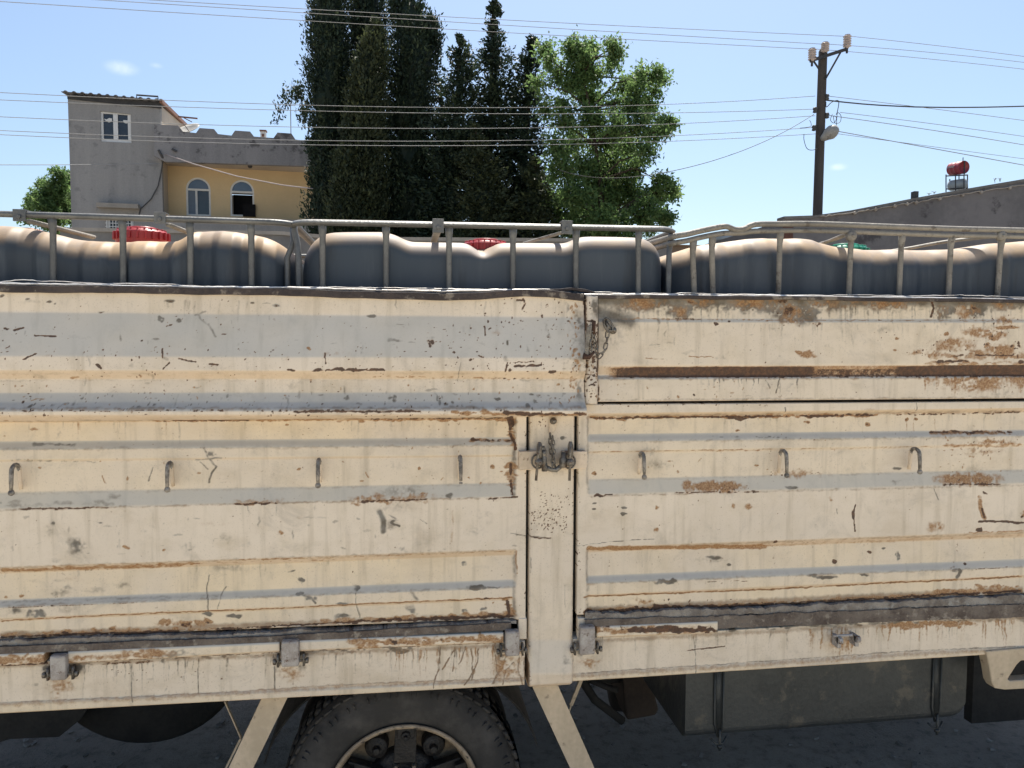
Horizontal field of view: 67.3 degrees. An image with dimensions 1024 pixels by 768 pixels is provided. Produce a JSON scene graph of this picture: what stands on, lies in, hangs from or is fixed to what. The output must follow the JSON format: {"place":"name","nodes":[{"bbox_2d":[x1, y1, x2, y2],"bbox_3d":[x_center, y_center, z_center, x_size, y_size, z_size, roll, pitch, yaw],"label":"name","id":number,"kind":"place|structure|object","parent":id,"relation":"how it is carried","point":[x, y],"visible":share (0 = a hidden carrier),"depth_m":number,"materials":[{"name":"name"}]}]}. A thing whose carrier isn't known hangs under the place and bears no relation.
{"place":"outdoors","nodes":[
{"label":"outdoors","id":0,"kind":"place"},
{"bbox_2d":[60,227,667,260],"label":"garden wall","id":1,"kind":"structure","parent":0,"point":[282,238],"depth_m":17.64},
{"bbox_2d":[0,679,1023,767],"bbox_3d":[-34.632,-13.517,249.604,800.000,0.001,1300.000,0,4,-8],"label":"ground","id":2,"kind":"structure","parent":0,"point":[657,740],"depth_m":3.55,"materials":[{"name":"grey asphalt"}]},
{"bbox_2d":[16,165,71,234],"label":"broadleaf tree","id":3,"kind":"object","parent":2,"relation":"on","point":[54,195],"visible":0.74,"depth_m":34.96,"materials":[{"name":"green plant"}]},
{"bbox_2d":[61,90,313,232],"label":"house","id":4,"kind":"structure","parent":2,"relation":"on","point":[140,183],"depth_m":30.39,"materials":[{"name":"paint"}]},
{"bbox_2d":[42,163,158,164],"bbox_3d":[-17.187,-7.721,26.957,9.162,1.372,0.022,-3,5,-41],"label":"service cable","id":5,"kind":"object","parent":4,"relation":"attached to","point":[89,164],"visible":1,"depth_m":28.29,"materials":[{"name":"metal"}]},
{"bbox_2d":[100,111,130,142],"bbox_3d":[-15.464,-10.027,30.045,1.097,1.194,0.090,-1,4,-13],"label":"window","id":6,"kind":"structure","parent":4,"relation":"in","point":[123,127],"depth_m":30.03,"materials":[{"name":"white plastic"}]},
{"bbox_2d":[105,220,133,227],"bbox_3d":[-15.409,-6.231,30.226,0.992,0.782,0.220,-1,4,-13],"label":"window","id":7,"kind":"structure","parent":4,"relation":"in","point":[109,224],"depth_m":30.22,"materials":[{"name":"white plastic"}]},
{"bbox_2d":[180,123,198,131],"bbox_3d":[-13.194,-10.057,31.333,0.931,1.285,0.806,0,4,-8],"label":"satellite dish","id":8,"kind":"object","parent":4,"relation":"attached to","point":[187,128],"visible":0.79,"depth_m":31.49,"materials":[{"name":"metal"}]},
{"bbox_2d":[186,178,210,215],"bbox_3d":[-12.974,-7.741,31.862,0.952,1.567,0.110,-1,4,-13],"label":"window","id":9,"kind":"structure","parent":4,"relation":"in","point":[198,192],"depth_m":31.85,"materials":[{"name":"white plastic"}]},
{"bbox_2d":[165,154,312,188],"bbox_3d":[-10.191,-7.842,28.229,7.714,2.060,0.036,2,4,29],"label":"service cable","id":10,"kind":"object","parent":4,"relation":"attached to","point":[240,176],"visible":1,"depth_m":28.08,"materials":[{"name":"metal"}]},
{"bbox_2d":[230,180,255,216],"bbox_3d":[-11.304,-7.780,32.384,1.005,1.503,0.640,-1,4,-13],"label":"window","id":11,"kind":"structure","parent":4,"relation":"in","point":[244,205],"depth_m":32.24,"materials":[{"name":"white plastic"}]},
{"bbox_2d":[259,130,266,136],"bbox_3d":[-10.438,-10.298,32.325,0.280,0.688,0.280,0,4,-8],"label":"chimney pot","id":12,"kind":"object","parent":4,"relation":"on","point":[263,133],"visible":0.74,"depth_m":32.20,"materials":[{"name":"white ceramic"}]},
{"bbox_2d":[287,103,295,132],"bbox_3d":[-9.163,-10.620,31.880,0.400,2.002,0.031,0,4,-8],"label":"rooftop antenna","id":13,"kind":"object","parent":4,"relation":"on","point":[290,116],"visible":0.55,"depth_m":31.84,"materials":[{"name":"grey metal"}]},
{"bbox_2d":[270,0,356,233],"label":"cypress tree","id":14,"kind":"object","parent":2,"relation":"on","point":[329,45],"visible":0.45,"depth_m":26.23,"materials":[{"name":"green plant"}]},
{"bbox_2d":[320,136,369,233],"bbox_3d":[-5.473,-3.904,25.261,1.946,8.426,1.742,0,4,-8],"label":"cypress tree","id":15,"kind":"object","parent":2,"relation":"on","point":[342,154],"visible":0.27,"depth_m":24.85,"materials":[{"name":"green plant"}]},
{"bbox_2d":[329,15,396,233],"bbox_3d":[-5.080,-5.968,25.647,2.380,12.502,2.268,-2,4,-30],"label":"cypress tree","id":16,"kind":"object","parent":2,"relation":"on","point":[369,61],"visible":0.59,"depth_m":25.16,"materials":[{"name":"green plant"}]},
{"bbox_2d":[343,0,393,230],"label":"cypress tree","id":17,"kind":"object","parent":2,"relation":"on","point":[367,6],"visible":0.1,"depth_m":27.24,"materials":[{"name":"green plant"}]},
{"bbox_2d":[381,0,447,236],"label":"cypress tree","id":18,"kind":"object","parent":2,"relation":"on","point":[413,83],"visible":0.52,"depth_m":26.33,"materials":[{"name":"green plant"}]},
{"bbox_2d":[419,84,451,213],"bbox_3d":[-2.420,-5.203,27.350,2.298,10.787,2.307,0,4,-8],"label":"conifer tree","id":19,"kind":"object","parent":2,"relation":"on","point":[438,100],"visible":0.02,"depth_m":26.94,"materials":[{"name":"green plant"}]},
{"bbox_2d":[395,31,502,237],"bbox_3d":[-2.150,-5.782,26.125,3.683,12.096,3.598,0,4,-8],"label":"conifer tree","id":20,"kind":"object","parent":2,"relation":"on","point":[459,82],"visible":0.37,"depth_m":25.60,"materials":[{"name":"green plant"}]},
{"bbox_2d":[432,0,532,236],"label":"conifer tree","id":21,"kind":"object","parent":2,"relation":"on","point":[493,60],"visible":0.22,"depth_m":25.96,"materials":[{"name":"green plant"}]},
{"bbox_2d":[438,122,527,237],"bbox_3d":[-0.833,-4.049,25.062,2.996,8.774,3.030,2,4,26],"label":"conifer tree","id":22,"kind":"object","parent":2,"relation":"on","point":[488,195],"visible":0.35,"depth_m":24.61,"materials":[{"name":"green plant"}]},
{"bbox_2d":[0,279,1023,767],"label":"cargo truck","id":23,"kind":"object","parent":2,"relation":"on","point":[400,529],"visible":1,"depth_m":2.41,"materials":[{"name":"beige paint"}]},
{"bbox_2d":[0,209,314,286],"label":"caged tank","id":24,"kind":"object","parent":23,"relation":"on","point":[139,254],"visible":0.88,"depth_m":2.29,"materials":[{"name":"plastic"}]},
{"bbox_2d":[291,219,675,293],"bbox_3d":[-0.136,0.081,2.906,1.232,1.243,1.040,0,4,-8],"label":"caged tank","id":25,"kind":"object","parent":23,"relation":"on","point":[386,258],"visible":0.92,"depth_m":2.42,"materials":[{"name":"grey plastic"}]},
{"bbox_2d":[648,221,1023,298],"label":"caged tank","id":26,"kind":"object","parent":23,"relation":"on","point":[780,265],"visible":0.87,"depth_m":2.60,"materials":[{"name":"grey plastic"}]},
{"bbox_2d":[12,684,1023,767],"bbox_3d":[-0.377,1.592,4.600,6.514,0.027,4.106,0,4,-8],"label":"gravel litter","id":27,"kind":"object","parent":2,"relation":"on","point":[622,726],"visible":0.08,"depth_m":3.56,"materials":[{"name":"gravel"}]},
{"bbox_2d":[489,33,558,237],"bbox_3d":[0.548,-5.822,26.328,3.454,12.170,3.504,0,4,-8],"label":"conifer tree","id":28,"kind":"object","parent":2,"relation":"on","point":[522,124],"visible":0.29,"depth_m":25.90,"materials":[{"name":"green plant"}]},
{"bbox_2d":[506,156,569,237],"bbox_3d":[0.892,-3.495,24.919,2.486,7.701,2.174,0,4,-8],"label":"conifer tree","id":29,"kind":"object","parent":2,"relation":"on","point":[537,215],"visible":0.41,"depth_m":24.54,"materials":[{"name":"green plant"}]},
{"bbox_2d":[522,24,685,238],"bbox_3d":[3.012,-5.596,25.180,5.766,11.880,4.341,0,4,-8],"label":"broadleaf tree","id":30,"kind":"object","parent":2,"relation":"on","point":[597,201],"visible":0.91,"depth_m":24.24,"materials":[{"name":"green plant"}]},
{"bbox_2d":[803,34,851,214],"bbox_3d":[9.614,-5.142,23.839,1.469,11.189,0.837,1,4,14],"label":"utility pole","id":31,"kind":"object","parent":2,"relation":"on","point":[823,134],"visible":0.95,"depth_m":23.79,"materials":[{"name":"wood"}]},
{"bbox_2d":[0,1,803,48],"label":"power line","id":32,"kind":"object","parent":31,"relation":"attached to","point":[387,25],"visible":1,"depth_m":20.34,"materials":[{"name":"metal"}]},
{"bbox_2d":[0,116,807,128],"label":"power line","id":33,"kind":"object","parent":31,"relation":"attached to","point":[400,128],"visible":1,"depth_m":21.86,"materials":[{"name":"metal"}]},
{"bbox_2d":[0,134,808,145],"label":"power line","id":34,"kind":"object","parent":31,"relation":"attached to","point":[397,145],"visible":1,"depth_m":21.86,"materials":[{"name":"metal"}]},
{"bbox_2d":[0,92,811,107],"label":"power line","id":35,"kind":"object","parent":31,"relation":"attached to","point":[409,107],"visible":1,"depth_m":21.90,"materials":[{"name":"metal"}]},
{"bbox_2d":[0,127,811,141],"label":"power line","id":36,"kind":"object","parent":31,"relation":"attached to","point":[396,141],"visible":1,"depth_m":21.83,"materials":[{"name":"metal"}]},
{"bbox_2d":[7,100,810,113],"bbox_3d":[-4.794,-7.943,21.498,28.671,1.008,0.016,0,4,-10],"label":"power line","id":37,"kind":"object","parent":31,"relation":"attached to","point":[398,112],"visible":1,"depth_m":21.75,"materials":[{"name":"metal"}]},
{"bbox_2d":[103,0,815,43],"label":"power line","id":38,"kind":"object","parent":31,"relation":"attached to","point":[446,21],"visible":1,"depth_m":20.69,"materials":[{"name":"metal"}]},
{"bbox_2d":[154,0,832,35],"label":"power line","id":39,"kind":"object","parent":31,"relation":"attached to","point":[482,18],"visible":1,"depth_m":20.87,"materials":[{"name":"metal"}]},
{"bbox_2d":[560,114,813,177],"bbox_3d":[5.307,-6.965,22.151,8.760,2.586,0.017,-1,4,-23],"label":"service cable","id":40,"kind":"object","parent":31,"relation":"attached to","point":[694,165],"visible":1,"depth_m":22.19,"materials":[{"name":"black rubber"}]},
{"bbox_2d":[818,49,1019,68],"bbox_3d":[17.366,-10.163,25.321,16.804,0.382,0.014,-1,4,-12],"label":"power line","id":41,"kind":"object","parent":31,"relation":"attached to","point":[922,58],"visible":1,"depth_m":24.35,"materials":[{"name":"metal"}]},
{"bbox_2d":[826,100,1023,107],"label":"power line","id":42,"kind":"object","parent":31,"relation":"attached to","point":[923,106],"visible":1,"depth_m":24.50,"materials":[{"name":"black rubber"}]},
{"bbox_2d":[829,115,1023,144],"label":"power line","id":43,"kind":"object","parent":31,"relation":"attached to","point":[926,129],"visible":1,"depth_m":24.61,"materials":[{"name":"metal"}]},
{"bbox_2d":[829,96,1023,120],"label":"power line","id":44,"kind":"object","parent":31,"relation":"attached to","point":[924,107],"visible":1,"depth_m":24.59,"materials":[{"name":"metal"}]},
{"bbox_2d":[830,44,1023,62],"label":"power line","id":45,"kind":"object","parent":31,"relation":"attached to","point":[930,52],"visible":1,"depth_m":24.37,"materials":[{"name":"metal"}]},
{"bbox_2d":[839,131,1021,164],"bbox_3d":[17.502,-7.179,25.590,15.109,1.556,0.024,-1,4,-12],"label":"power line","id":46,"kind":"object","parent":31,"relation":"attached to","point":[931,148],"visible":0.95,"depth_m":24.68,"materials":[{"name":"metal"}]},
{"bbox_2d":[840,112,1023,136],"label":"power line","id":47,"kind":"object","parent":31,"relation":"attached to","point":[929,123],"visible":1,"depth_m":24.62,"materials":[{"name":"metal"}]},
{"bbox_2d":[841,134,1022,158],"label":"power line","id":48,"kind":"object","parent":31,"relation":"attached to","point":[932,146],"visible":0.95,"depth_m":24.75,"materials":[{"name":"metal"}]},
{"bbox_2d":[852,36,1023,56],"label":"power line","id":49,"kind":"object","parent":31,"relation":"attached to","point":[937,45],"visible":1,"depth_m":24.34,"materials":[{"name":"metal"}]},
{"bbox_2d":[705,179,1023,249],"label":"gable building","id":50,"kind":"structure","parent":2,"relation":"on","point":[997,205],"depth_m":20.38,"materials":[{"name":"grey concrete"}]},
{"bbox_2d":[945,174,967,191],"bbox_3d":[12.463,-5.601,21.414,0.961,0.638,0.439,-3,5,-39],"label":"drum stand","id":51,"kind":"object","parent":50,"relation":"on","point":[955,175],"visible":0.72,"depth_m":21.20,"materials":[{"name":"metal"}]},
{"bbox_2d":[946,157,969,174],"bbox_3d":[12.323,-5.984,21.270,0.376,0.470,0.506,0,4,-8],"label":"red drum","id":52,"kind":"object","parent":51,"relation":"on","point":[959,167],"visible":1,"depth_m":21.10,"materials":[{"name":"paint"}]},
{"bbox_2d":[947,179,967,190],"bbox_3d":[12.366,-5.537,21.361,0.509,0.328,0.290,2,4,23],"label":"roof tank","id":53,"kind":"object","parent":50,"relation":"on","point":[951,183],"visible":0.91,"depth_m":21.27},
{"bbox_2d":[0,0,1023,244],"label":"sky","id":54,"kind":"structure","parent":0,"point":[50,50],"materials":[{"name":"blue"}]},
{"bbox_2d":[672,245,699,252],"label":"house","id":55,"kind":"structure","parent":0,"point":[675,248],"depth_m":42.22,"materials":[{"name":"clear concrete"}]},
{"bbox_3d":[11.703,-3.693,37.428,4.372,6.650,6.000,0,4,-8],"label":"grey shed","id":56,"kind":"object","parent":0,"visible":0},
{"bbox_2d":[716,236,730,240],"bbox_3d":[10.919,-7.414,40.000,1.150,0.850,0.500,0,4,-8],"label":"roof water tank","id":57,"kind":"object","parent":56,"relation":"on","point":[720,238],"visible":0.05,"depth_m":39.75,"materials":[{"name":"metal"}]}
]}

